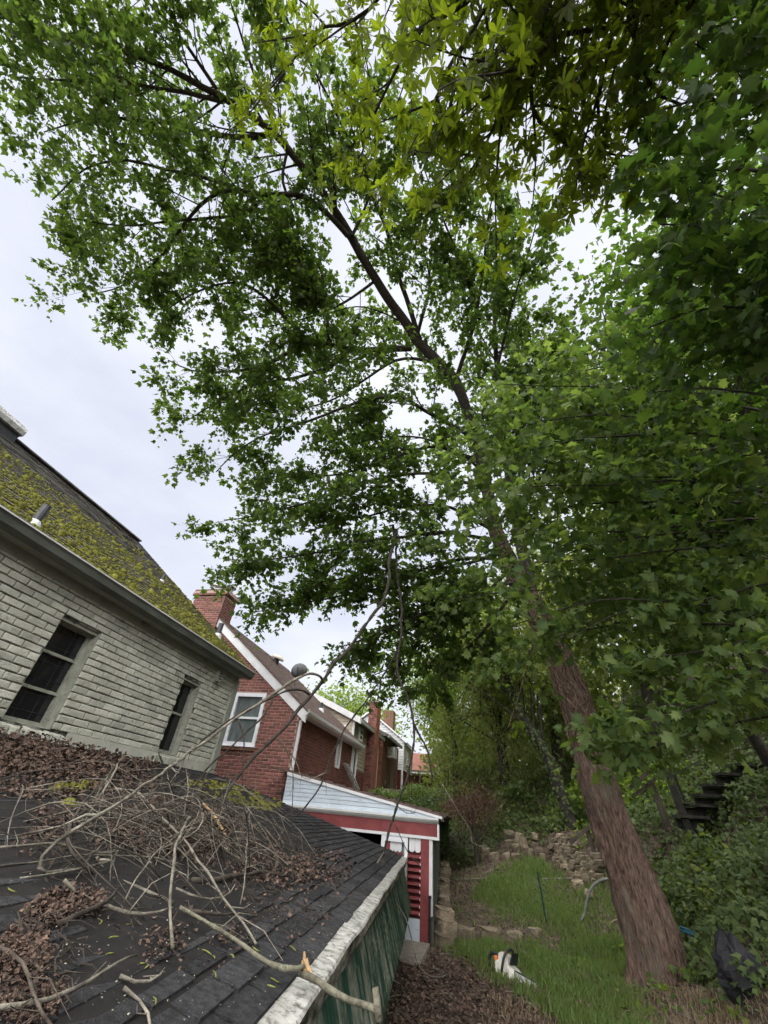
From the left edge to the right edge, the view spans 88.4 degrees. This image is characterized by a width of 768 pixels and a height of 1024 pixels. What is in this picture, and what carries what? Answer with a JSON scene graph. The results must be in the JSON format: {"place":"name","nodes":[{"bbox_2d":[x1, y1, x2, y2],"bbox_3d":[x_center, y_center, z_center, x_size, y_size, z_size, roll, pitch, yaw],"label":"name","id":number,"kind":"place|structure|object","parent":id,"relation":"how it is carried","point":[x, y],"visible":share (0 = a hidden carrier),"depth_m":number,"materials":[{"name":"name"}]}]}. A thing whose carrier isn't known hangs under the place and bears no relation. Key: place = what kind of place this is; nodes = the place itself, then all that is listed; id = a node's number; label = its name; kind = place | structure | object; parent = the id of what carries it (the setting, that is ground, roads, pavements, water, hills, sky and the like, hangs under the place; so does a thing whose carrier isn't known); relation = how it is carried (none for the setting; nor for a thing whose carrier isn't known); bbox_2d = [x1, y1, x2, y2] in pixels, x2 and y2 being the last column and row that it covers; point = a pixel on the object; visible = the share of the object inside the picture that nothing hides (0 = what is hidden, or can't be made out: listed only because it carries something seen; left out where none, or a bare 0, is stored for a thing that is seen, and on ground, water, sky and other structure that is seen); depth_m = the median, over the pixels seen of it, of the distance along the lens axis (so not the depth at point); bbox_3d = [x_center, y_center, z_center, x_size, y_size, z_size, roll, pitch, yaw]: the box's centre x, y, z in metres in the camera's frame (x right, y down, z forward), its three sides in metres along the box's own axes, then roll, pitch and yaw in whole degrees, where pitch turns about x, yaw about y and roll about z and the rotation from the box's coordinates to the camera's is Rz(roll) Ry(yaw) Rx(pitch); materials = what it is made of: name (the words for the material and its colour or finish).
{"place":"outdoors","nodes":[
{"label":"outdoors","id":0,"kind":"place"},
{"bbox_2d":[0,406,256,773],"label":"white brick house","id":1,"kind":"structure","parent":0,"point":[111,639],"depth_m":4.82,"materials":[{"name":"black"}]},
{"bbox_2d":[0,616,99,743],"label":"window","id":2,"kind":"structure","parent":1,"relation":"in","point":[42,694],"depth_m":4.17,"materials":[{"name":"black"}]},
{"bbox_2d":[151,677,200,766],"bbox_3d":[-3.020,3.023,5.755,0.235,1.094,0.630,-4,-39,12],"label":"window","id":3,"kind":"structure","parent":1,"relation":"in","point":[173,734],"depth_m":5.84,"materials":[{"name":"black"}]},
{"bbox_2d":[0,0,767,760],"label":"sky","id":4,"kind":"structure","parent":0,"point":[79,403],"materials":[{"name":"white"}]},
{"bbox_2d":[366,651,767,1023],"bbox_3d":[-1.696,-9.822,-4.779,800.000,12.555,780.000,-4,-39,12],"label":"ground","id":5,"kind":"structure","parent":0,"point":[586,851],"depth_m":6.95,"materials":[{"name":"plant"}]},
{"bbox_2d":[0,733,410,1023],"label":"roof","id":6,"kind":"structure","parent":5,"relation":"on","point":[360,960],"depth_m":1.70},
{"bbox_2d":[0,941,70,1023],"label":"fallen branch","id":7,"kind":"object","parent":6,"relation":"on","point":[40,1011],"visible":0.98,"depth_m":0.88,"materials":[{"name":"wood"}]},
{"bbox_2d":[0,954,137,1010],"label":"fallen branch","id":8,"kind":"object","parent":6,"relation":"on","point":[6,1006],"visible":0.98,"depth_m":0.92,"materials":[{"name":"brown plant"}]},
{"bbox_2d":[57,887,118,927],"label":"fallen branch","id":9,"kind":"object","parent":6,"relation":"on","point":[83,912],"visible":0.98,"depth_m":1.27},
{"bbox_2d":[122,985,150,1023],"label":"fallen branch","id":10,"kind":"object","parent":6,"relation":"on","point":[127,990],"visible":1,"depth_m":1.02,"materials":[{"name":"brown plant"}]},
{"bbox_2d":[119,967,165,983],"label":"fallen branch","id":11,"kind":"object","parent":6,"relation":"on","point":[127,978],"visible":0.9,"depth_m":1.08,"materials":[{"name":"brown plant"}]},
{"bbox_2d":[0,750,318,960],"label":"brush pile","id":12,"kind":"object","parent":6,"relation":"on","point":[180,839],"visible":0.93,"depth_m":2.13,"materials":[{"name":"brown plant"}]},
{"bbox_2d":[49,779,282,810],"bbox_3d":[-2.042,3.127,4.404,0.952,0.341,5.011,1,-38,6],"label":"roof moss","id":13,"kind":"object","parent":6,"relation":"on","point":[251,797],"visible":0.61,"depth_m":5.02,"materials":[{"name":"plant"}]},
{"bbox_2d":[0,725,356,1023],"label":"roof leaf litter","id":14,"kind":"object","parent":6,"relation":"on","point":[23,751],"visible":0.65,"depth_m":2.32,"materials":[{"name":"plant"}]},
{"bbox_2d":[11,799,350,1020],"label":"seed bits","id":15,"kind":"object","parent":6,"relation":"on","point":[160,953],"visible":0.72,"depth_m":1.21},
{"bbox_2d":[0,773,370,1021],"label":"twig litter","id":16,"kind":"object","parent":6,"relation":"on","point":[68,941],"visible":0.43,"depth_m":1.76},
{"bbox_2d":[190,849,288,883],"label":"fallen branch","id":17,"kind":"object","parent":6,"relation":"on","point":[232,876],"visible":0.78,"depth_m":2.17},
{"bbox_2d":[179,905,309,972],"bbox_3d":[-0.528,1.607,1.503,0.533,0.121,0.173,-4,-39,12],"label":"fallen branch","id":18,"kind":"object","parent":6,"relation":"on","point":[281,968],"visible":1,"depth_m":1.44,"materials":[{"name":"wood"}]},
{"bbox_2d":[298,951,382,1021],"bbox_3d":[-0.148,1.530,1.287,0.043,0.078,0.464,28,-43,-26],"label":"fallen branch","id":19,"kind":"object","parent":6,"relation":"on","point":[306,973],"visible":1,"depth_m":1.23,"materials":[{"name":"wood"}]},
{"bbox_2d":[193,582,364,800],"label":"red brick house","id":20,"kind":"structure","parent":5,"relation":"on","point":[309,736],"depth_m":10.17,"materials":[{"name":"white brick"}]},
{"bbox_2d":[221,693,266,750],"bbox_3d":[-3.478,5.205,9.863,0.920,1.275,0.110,-4,-39,12],"label":"window","id":21,"kind":"structure","parent":20,"relation":"in","point":[242,701],"depth_m":9.84,"materials":[{"name":"white plastic"}]},
{"bbox_2d":[291,663,306,685],"bbox_3d":[-2.432,4.615,11.118,0.392,0.726,0.618,29,-43,-27],"label":"satellite dish","id":22,"kind":"object","parent":20,"relation":"attached to","point":[298,669],"visible":0.76,"depth_m":11.16,"materials":[{"name":"grey metal"}]},
{"bbox_2d":[334,738,342,768],"bbox_3d":[-1.434,7.361,12.057,0.130,0.750,0.400,-4,-39,12],"label":"window","id":23,"kind":"structure","parent":20,"relation":"in","point":[338,751],"depth_m":12.04,"materials":[{"name":"white paint"}]},
{"bbox_2d":[343,763,359,788],"bbox_3d":[-1.004,8.426,12.504,0.196,0.715,1.174,-17,-43,27],"label":"downspout","id":24,"kind":"object","parent":20,"relation":"attached to","point":[351,775],"visible":0.78,"depth_m":12.40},
{"bbox_2d":[350,747,354,772],"bbox_3d":[-1.102,8.329,13.294,0.130,0.720,0.250,-4,-39,12],"label":"window","id":25,"kind":"structure","parent":20,"relation":"in","point":[353,749],"depth_m":13.27,"materials":[{"name":"white paint"}]},
{"bbox_2d":[0,0,692,991],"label":"maple tree","id":26,"kind":"object","parent":5,"relation":"on","point":[652,936],"visible":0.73,"depth_m":8.92,"materials":[{"name":"green plant"}]},
{"bbox_2d":[36,528,396,873],"bbox_3d":[-1.127,0.900,5.250,1.487,5.329,5.398,-4,-39,12],"label":"hanging limb","id":27,"kind":"object","parent":26,"relation":"hanging from","point":[94,816],"visible":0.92,"depth_m":4.36,"materials":[{"name":"brown plant"}]},
{"bbox_2d":[377,524,451,977],"bbox_3d":[0.376,2.313,6.312,1.018,6.587,2.127,7,-38,-2],"label":"hanging limb","id":28,"kind":"object","parent":26,"relation":"hanging from","point":[412,715],"visible":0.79,"depth_m":5.98,"materials":[{"name":"brown plant"}]},
{"bbox_2d":[298,649,397,815],"bbox_3d":[-0.537,3.474,6.433,1.459,2.629,0.283,4,-38,2],"label":"hanging limb","id":29,"kind":"object","parent":28,"relation":"hanging from","point":[363,704],"visible":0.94,"depth_m":6.48,"materials":[{"name":"brown plant"}]},
{"bbox_2d":[308,689,384,790],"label":"brick house","id":30,"kind":"structure","parent":5,"relation":"on","point":[368,735],"depth_m":15.15,"materials":[{"name":"brick"}]},
{"bbox_2d":[358,727,363,742],"bbox_3d":[-0.884,8.473,15.029,0.090,0.440,0.470,-4,-39,12],"label":"window","id":31,"kind":"structure","parent":30,"relation":"in","point":[360,736],"depth_m":14.94,"materials":[{"name":"grey glass"}]},
{"bbox_2d":[262,763,451,946],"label":"red shed","id":32,"kind":"structure","parent":5,"relation":"on","point":[356,811],"depth_m":6.94,"materials":[{"name":"white paint"}]},
{"bbox_2d":[381,835,408,881],"bbox_3d":[0.160,5.899,6.559,0.460,0.805,0.080,-4,-39,12],"label":"window","id":33,"kind":"structure","parent":32,"relation":"in","point":[394,843],"depth_m":6.72,"materials":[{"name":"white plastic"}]},
{"bbox_2d":[302,668,412,738],"bbox_3d":[-4.205,19.250,34.882,13.924,9.866,10.283,-4,-39,12],"label":"tree","id":34,"kind":"object","parent":5,"relation":"on","point":[350,706],"visible":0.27,"depth_m":35.78,"materials":[{"name":"green plant"}]},
{"bbox_2d":[361,710,415,789],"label":"white siding house","id":35,"kind":"structure","parent":5,"relation":"on","point":[387,724],"depth_m":21.56,"materials":[{"name":"paint"}]},
{"bbox_2d":[376,730,402,788],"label":"brown brick house","id":36,"kind":"structure","parent":5,"relation":"on","point":[387,769],"depth_m":18.27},
{"bbox_2d":[347,781,456,850],"bbox_3d":[0.338,9.403,11.796,3.800,2.355,1.376,-13,-41,23],"label":"hedge","id":37,"kind":"object","parent":5,"relation":"on","point":[423,800],"visible":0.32,"depth_m":11.71,"materials":[{"name":"green plant"}]},
{"bbox_2d":[399,939,429,966],"bbox_3d":[0.372,6.192,5.496,0.440,0.180,0.880,-4,-39,12],"label":"concrete slab","id":38,"kind":"object","parent":5,"relation":"on","point":[421,949],"depth_m":5.42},
{"bbox_2d":[428,896,430,947],"bbox_3d":[0.694,6.243,6.014,0.048,0.580,0.050,-25,-47,34],"label":"drain pipe","id":39,"kind":"object","parent":5,"relation":"on","point":[429,925],"visible":0.89,"depth_m":6.00,"materials":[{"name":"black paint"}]},
{"bbox_2d":[410,753,449,789],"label":"house","id":40,"kind":"structure","parent":5,"relation":"on","point":[416,761],"depth_m":26.02,"materials":[{"name":"brown brick"}]},
{"bbox_2d":[378,645,500,784],"bbox_3d":[3.365,8.083,17.165,7.432,6.952,5.566,-4,-39,12],"label":"light tree","id":41,"kind":"object","parent":5,"relation":"on","point":[424,711],"visible":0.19,"depth_m":16.59,"materials":[{"name":"green plant"}]},
{"bbox_2d":[413,739,476,796],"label":"shrub","id":42,"kind":"object","parent":5,"relation":"on","point":[452,767],"visible":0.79,"depth_m":14.28,"materials":[{"name":"green plant"}]},
{"bbox_2d":[440,828,492,857],"bbox_3d":[2.039,9.074,10.927,1.797,0.917,2.528,32,-45,-30],"label":"grey brush","id":43,"kind":"object","parent":5,"relation":"on","point":[458,838],"visible":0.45,"depth_m":10.84,"materials":[{"name":"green plant"}]},
{"bbox_2d":[412,603,526,756],"bbox_3d":[4.598,9.164,22.124,7.400,10.081,6.883,1,-38,5],"label":"woodland tree","id":44,"kind":"object","parent":5,"relation":"on","point":[467,705],"visible":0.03,"depth_m":21.13,"materials":[{"name":"green plant"}]},
{"bbox_2d":[430,775,512,865],"bbox_3d":[2.342,8.071,10.415,2.218,2.304,2.086,12,-38,-9],"label":"weeping maroon bush","id":45,"kind":"object","parent":5,"relation":"on","point":[472,819],"visible":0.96,"depth_m":10.41,"materials":[{"name":"brown plant"}]},
{"bbox_2d":[442,784,483,848],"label":"fallen branch","id":46,"kind":"object","parent":45,"relation":"on","point":[461,816],"visible":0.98,"depth_m":10.21,"materials":[{"name":"wood"}]},
{"bbox_2d":[449,874,513,880],"bbox_3d":[2.014,8.331,9.030,0.426,0.298,1.944,33,-45,-31],"label":"stick","id":47,"kind":"object","parent":5,"relation":"on","point":[472,878],"visible":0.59,"depth_m":8.87,"materials":[{"name":"wood"}]},
{"bbox_2d":[401,607,564,802],"bbox_3d":[3.785,6.496,14.851,6.566,7.854,5.388,-4,-39,12],"label":"weeping tree","id":48,"kind":"object","parent":5,"relation":"on","point":[497,729],"visible":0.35,"depth_m":13.69,"materials":[{"name":"green plant"}]},
{"bbox_2d":[481,847,489,855],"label":"rock","id":49,"kind":"object","parent":5,"relation":"on","point":[486,851],"visible":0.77,"depth_m":10.15,"materials":[{"name":"beige stone"}]},
{"bbox_2d":[434,861,540,947],"bbox_3d":[1.962,7.926,8.063,1.832,0.826,4.996,-1,-38,9],"label":"stone edging","id":50,"kind":"object","parent":5,"relation":"on","point":[448,928],"visible":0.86,"depth_m":6.51,"materials":[{"name":"beige stone"}]},
{"bbox_2d":[449,805,529,845],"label":"shrub","id":51,"kind":"object","parent":5,"relation":"on","point":[500,823],"visible":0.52,"depth_m":11.02,"materials":[{"name":"green plant"}]},
{"bbox_2d":[453,753,527,819],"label":"shrub","id":52,"kind":"object","parent":5,"relation":"on","point":[484,764],"visible":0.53,"depth_m":13.21,"materials":[{"name":"green plant"}]},
{"bbox_2d":[488,852,499,861],"bbox_3d":[2.697,8.484,9.685,0.300,0.236,0.190,-18,-37,22],"label":"rock","id":53,"kind":"object","parent":5,"relation":"on","point":[493,856],"visible":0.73,"depth_m":9.65,"materials":[{"name":"beige stone"}]},
{"bbox_2d":[224,0,767,281],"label":"overhead tree","id":54,"kind":"object","parent":5,"relation":"on","point":[530,46],"visible":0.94,"depth_m":2.93,"materials":[{"name":"green plant"}]},
{"bbox_2d":[504,839,513,849],"bbox_3d":[3.197,8.457,10.019,0.283,0.234,0.214,4,-29,-17],"label":"rock","id":55,"kind":"object","parent":5,"relation":"on","point":[508,843],"visible":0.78,"depth_m":9.98,"materials":[{"name":"beige stone"}]},
{"bbox_2d":[504,829,515,839],"bbox_3d":[3.329,8.586,10.443,0.273,0.256,0.345,16,-29,-39],"label":"rock","id":56,"kind":"object","parent":5,"relation":"on","point":[508,835],"visible":0.68,"depth_m":10.38,"materials":[{"name":"beige stone"}]},
{"bbox_2d":[477,776,543,819],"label":"shrub","id":57,"kind":"object","parent":5,"relation":"on","point":[512,789],"visible":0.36,"depth_m":11.82,"materials":[{"name":"green plant"}]},
{"bbox_2d":[488,948,535,986],"bbox_3d":[1.653,5.834,5.083,0.728,0.306,0.239,-24,-47,33],"label":"chainsaw","id":58,"kind":"object","parent":5,"relation":"on","point":[505,961],"visible":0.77,"depth_m":5.09,"materials":[{"name":"white plastic"}]},
{"bbox_2d":[407,600,618,829],"bbox_3d":[4.044,5.767,12.217,5.479,6.858,5.728,24,-41,-23],"label":"ivy tree","id":59,"kind":"object","parent":5,"relation":"on","point":[557,783],"visible":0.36,"depth_m":11.90,"materials":[{"name":"green plant"}]},
{"bbox_2d":[511,853,520,859],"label":"rock","id":60,"kind":"object","parent":5,"relation":"on","point":[516,855],"visible":0.95,"depth_m":9.45,"materials":[{"name":"beige stone"}]},
{"bbox_2d":[512,842,520,852],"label":"rock","id":61,"kind":"object","parent":5,"relation":"on","point":[516,847],"visible":0.84,"depth_m":9.78,"materials":[{"name":"beige stone"}]},
{"bbox_2d":[430,651,607,788],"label":"undergrowth","id":62,"kind":"object","parent":5,"relation":"on","point":[521,763],"visible":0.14,"depth_m":16.43,"materials":[{"name":"green plant"}]},
{"bbox_2d":[514,832,524,842],"bbox_3d":[3.529,8.489,10.254,0.284,0.274,0.214,31,-34,-10],"label":"rock","id":63,"kind":"object","parent":5,"relation":"on","point":[517,836],"visible":0.65,"depth_m":10.22,"materials":[{"name":"beige stone"}]},
{"bbox_2d":[519,837,527,849],"bbox_3d":[3.545,8.434,10.020,0.210,0.247,0.317,4,-54,7],"label":"rock","id":64,"kind":"object","parent":5,"relation":"on","point":[523,843],"visible":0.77,"depth_m":9.97,"materials":[{"name":"beige stone"}]},
{"bbox_2d":[410,570,639,785],"bbox_3d":[5.740,5.886,15.282,6.534,7.986,7.677,30,-44,-28],"label":"woodland tree","id":65,"kind":"object","parent":5,"relation":"on","point":[557,714],"visible":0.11,"depth_m":13.77,"materials":[{"name":"green plant"}]},
{"bbox_2d":[527,847,534,855],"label":"rock","id":66,"kind":"object","parent":5,"relation":"on","point":[530,851],"visible":0.76,"depth_m":9.65,"materials":[{"name":"beige stone"}]},
{"bbox_2d":[531,832,538,840],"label":"rock","id":67,"kind":"object","parent":5,"relation":"on","point":[535,836],"visible":0.85,"depth_m":10.22,"materials":[{"name":"beige stone"}]},
{"bbox_2d":[537,872,546,921],"bbox_3d":[2.859,7.021,7.128,0.086,0.782,0.046,-4,-39,12],"label":"garden stake","id":68,"kind":"object","parent":5,"relation":"on","point":[540,887],"visible":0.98,"depth_m":7.17,"materials":[{"name":"green paint"}]},
{"bbox_2d":[423,848,667,1023],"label":"grass","id":69,"kind":"structure","parent":5,"relation":"on","point":[482,948],"depth_m":6.10,"materials":[{"name":"plant"}]},
{"bbox_2d":[517,753,578,801],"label":"shrub","id":70,"kind":"object","parent":5,"relation":"on","point":[536,775],"visible":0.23,"depth_m":13.20,"materials":[{"name":"green plant"}]},
{"bbox_2d":[482,546,622,701],"bbox_3d":[8.559,6.259,19.408,7.395,9.579,7.277,-4,-39,12],"label":"woodland tree","id":71,"kind":"object","parent":5,"relation":"on","point":[593,688],"visible":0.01,"depth_m":18.70,"materials":[{"name":"green plant"}]},
{"bbox_2d":[415,613,701,787],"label":"woodland","id":72,"kind":"object","parent":5,"relation":"on","point":[428,780],"visible":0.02,"depth_m":22.71,"materials":[{"name":"green plant"}]},
{"bbox_2d":[538,815,583,841],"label":"shrub","id":73,"kind":"object","parent":5,"relation":"on","point":[563,828],"visible":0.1,"depth_m":10.24,"materials":[{"name":"green plant"}]},
{"bbox_2d":[539,775,589,836],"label":"shrub","id":74,"kind":"object","parent":5,"relation":"on","point":[574,791],"visible":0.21,"depth_m":10.65,"materials":[{"name":"green plant"}]},
{"bbox_2d":[384,829,767,1023],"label":"ground leaf litter","id":75,"kind":"object","parent":5,"relation":"on","point":[467,1005],"visible":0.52,"depth_m":4.42,"materials":[{"name":"plant"}]},
{"bbox_2d":[547,833,604,891],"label":"stone retaining wall","id":76,"kind":"structure","parent":5,"relation":"on","point":[577,862],"depth_m":8.71,"materials":[{"name":"beige stone"}]},
{"bbox_2d":[571,879,584,890],"bbox_3d":[4.000,7.674,8.073,0.245,0.254,0.283,-24,-34,26],"label":"rock","id":77,"kind":"object","parent":5,"relation":"on","point":[576,883],"visible":0.66,"depth_m":8.03,"materials":[{"name":"beige stone"}]},
{"bbox_2d":[400,295,767,809],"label":"young maple","id":78,"kind":"object","parent":5,"relation":"on","point":[621,735],"visible":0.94,"depth_m":3.95,"materials":[{"name":"green plant"}]},
{"bbox_2d":[508,461,635,737],"bbox_3d":[2.287,0.979,5.153,2.087,3.340,0.902,-28,-48,35],"label":"hanging vine","id":79,"kind":"object","parent":78,"relation":"hanging from","point":[520,723],"visible":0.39,"depth_m":5.05,"materials":[{"name":"green plant"}]},
{"bbox_2d":[573,818,594,851],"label":"shrub","id":80,"kind":"object","parent":5,"relation":"on","point":[585,840],"visible":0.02,"depth_m":9.00,"materials":[{"name":"green plant"}]},
{"bbox_2d":[579,875,589,887],"bbox_3d":[4.174,7.658,8.165,0.212,0.221,0.285,-3,-48,1],"label":"rock","id":81,"kind":"object","parent":5,"relation":"on","point":[584,878],"visible":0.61,"depth_m":8.11,"materials":[{"name":"beige stone"}]},
{"bbox_2d":[584,888,593,898],"bbox_3d":[3.994,7.440,7.691,0.181,0.144,0.224,3,-49,18],"label":"rock","id":82,"kind":"object","parent":5,"relation":"on","point":[586,890],"visible":0.66,"depth_m":7.66,"materials":[{"name":"beige stone"}]},
{"bbox_2d":[581,877,608,922],"bbox_3d":[3.867,7.000,7.136,0.760,0.680,0.063,-4,-39,12],"label":"bent pipe","id":83,"kind":"object","parent":5,"relation":"on","point":[594,884],"visible":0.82,"depth_m":7.21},
{"bbox_2d":[440,674,767,1013],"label":"ivy ground cover","id":84,"kind":"object","parent":5,"relation":"on","point":[733,911],"visible":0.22,"depth_m":7.13,"materials":[{"name":"green plant"}]},
{"bbox_2d":[492,502,741,735],"bbox_3d":[8.297,3.270,14.218,6.929,8.512,7.735,22,-40,-20],"label":"woodland tree","id":85,"kind":"object","parent":5,"relation":"on","point":[646,691],"visible":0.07,"depth_m":13.62,"materials":[{"name":"green plant"}]},
{"bbox_2d":[569,772,671,852],"bbox_3d":[4.918,6.602,8.309,0.580,2.007,2.062,32,-45,-30],"label":"rail fence","id":86,"kind":"object","parent":5,"relation":"on","point":[661,809],"visible":0.64,"depth_m":8.21,"materials":[{"name":"wood"}]},
{"bbox_2d":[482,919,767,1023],"bbox_3d":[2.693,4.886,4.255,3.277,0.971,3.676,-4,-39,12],"label":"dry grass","id":87,"kind":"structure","parent":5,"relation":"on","point":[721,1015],"depth_m":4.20,"materials":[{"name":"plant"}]},
{"bbox_2d":[503,118,767,702],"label":"leaning tree","id":88,"kind":"object","parent":5,"relation":"on","point":[734,383],"visible":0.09,"depth_m":6.68,"materials":[{"name":"green plant"}]},
{"bbox_2d":[613,768,688,812],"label":"shrub","id":89,"kind":"object","parent":5,"relation":"on","point":[625,788],"visible":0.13,"depth_m":9.47,"materials":[{"name":"green plant"}]},
{"bbox_2d":[646,977,670,990],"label":"ivy shoot","id":90,"kind":"object","parent":5,"relation":"on","point":[662,985],"visible":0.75,"depth_m":4.77,"materials":[{"name":"green plant"}]},
{"bbox_2d":[556,884,767,1019],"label":"weeds","id":91,"kind":"object","parent":5,"relation":"on","point":[713,1001],"visible":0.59,"depth_m":4.48,"materials":[{"name":"green plant"}]},
{"bbox_2d":[637,750,700,792],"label":"shrub","id":92,"kind":"object","parent":5,"relation":"on","point":[680,767],"visible":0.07,"depth_m":9.75,"materials":[{"name":"green plant"}]},
{"bbox_2d":[654,858,704,924],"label":"shrub","id":93,"kind":"object","parent":5,"relation":"on","point":[670,896],"visible":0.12,"depth_m":6.36,"materials":[{"name":"green plant"}]},
{"bbox_2d":[600,0,767,547],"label":"shade maple","id":94,"kind":"object","parent":5,"relation":"on","point":[709,262],"visible":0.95,"depth_m":2.54,"materials":[{"name":"green plant"}]},
{"bbox_2d":[680,926,693,936],"bbox_3d":[4.233,5.846,5.463,0.235,0.161,0.171,-4,-39,12],"label":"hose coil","id":95,"kind":"object","parent":5,"relation":"on","point":[685,930],"visible":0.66,"depth_m":5.45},
{"bbox_2d":[666,960,716,984],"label":"maple sapling","id":96,"kind":"object","parent":5,"relation":"on","point":[685,972],"visible":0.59,"depth_m":4.78,"materials":[{"name":"green plant"}]},
{"bbox_2d":[645,651,767,769],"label":"bare limbed tree","id":97,"kind":"object","parent":5,"relation":"on","point":[759,746],"visible":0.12,"depth_m":7.50,"materials":[{"name":"plant"}]},
{"bbox_2d":[672,823,748,907],"bbox_3d":[5.684,5.799,6.055,2.208,1.546,1.924,12,-38,-9],"label":"shrub","id":98,"kind":"object","parent":5,"relation":"on","point":[712,848],"visible":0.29,"depth_m":6.37,"materials":[{"name":"green plant"}]},
{"bbox_2d":[664,747,762,806],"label":"shrub","id":99,"kind":"object","parent":5,"relation":"on","point":[710,768],"visible":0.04,"depth_m":8.42,"materials":[{"name":"green plant"}]},
{"bbox_2d":[666,759,764,843],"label":"timber stairs","id":100,"kind":"structure","parent":5,"relation":"on","point":[689,816],"depth_m":7.53,"materials":[{"name":"wood"}]},
{"bbox_2d":[676,831,764,924],"bbox_3d":[5.161,5.384,5.501,2.122,1.413,2.422,21,-40,-19],"label":"shrub","id":101,"kind":"object","parent":5,"relation":"on","point":[707,891],"visible":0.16,"depth_m":5.69,"materials":[{"name":"green plant"}]},
{"bbox_2d":[726,1005,748,1023],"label":"maple sapling","id":102,"kind":"object","parent":5,"relation":"on","point":[732,1013],"visible":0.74,"depth_m":3.80,"materials":[{"name":"green plant"}]},
{"bbox_2d":[712,925,766,1007],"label":"rubbish bag","id":103,"kind":"object","parent":5,"relation":"on","point":[726,945],"visible":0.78,"depth_m":4.12,"materials":[{"name":"plastic"}]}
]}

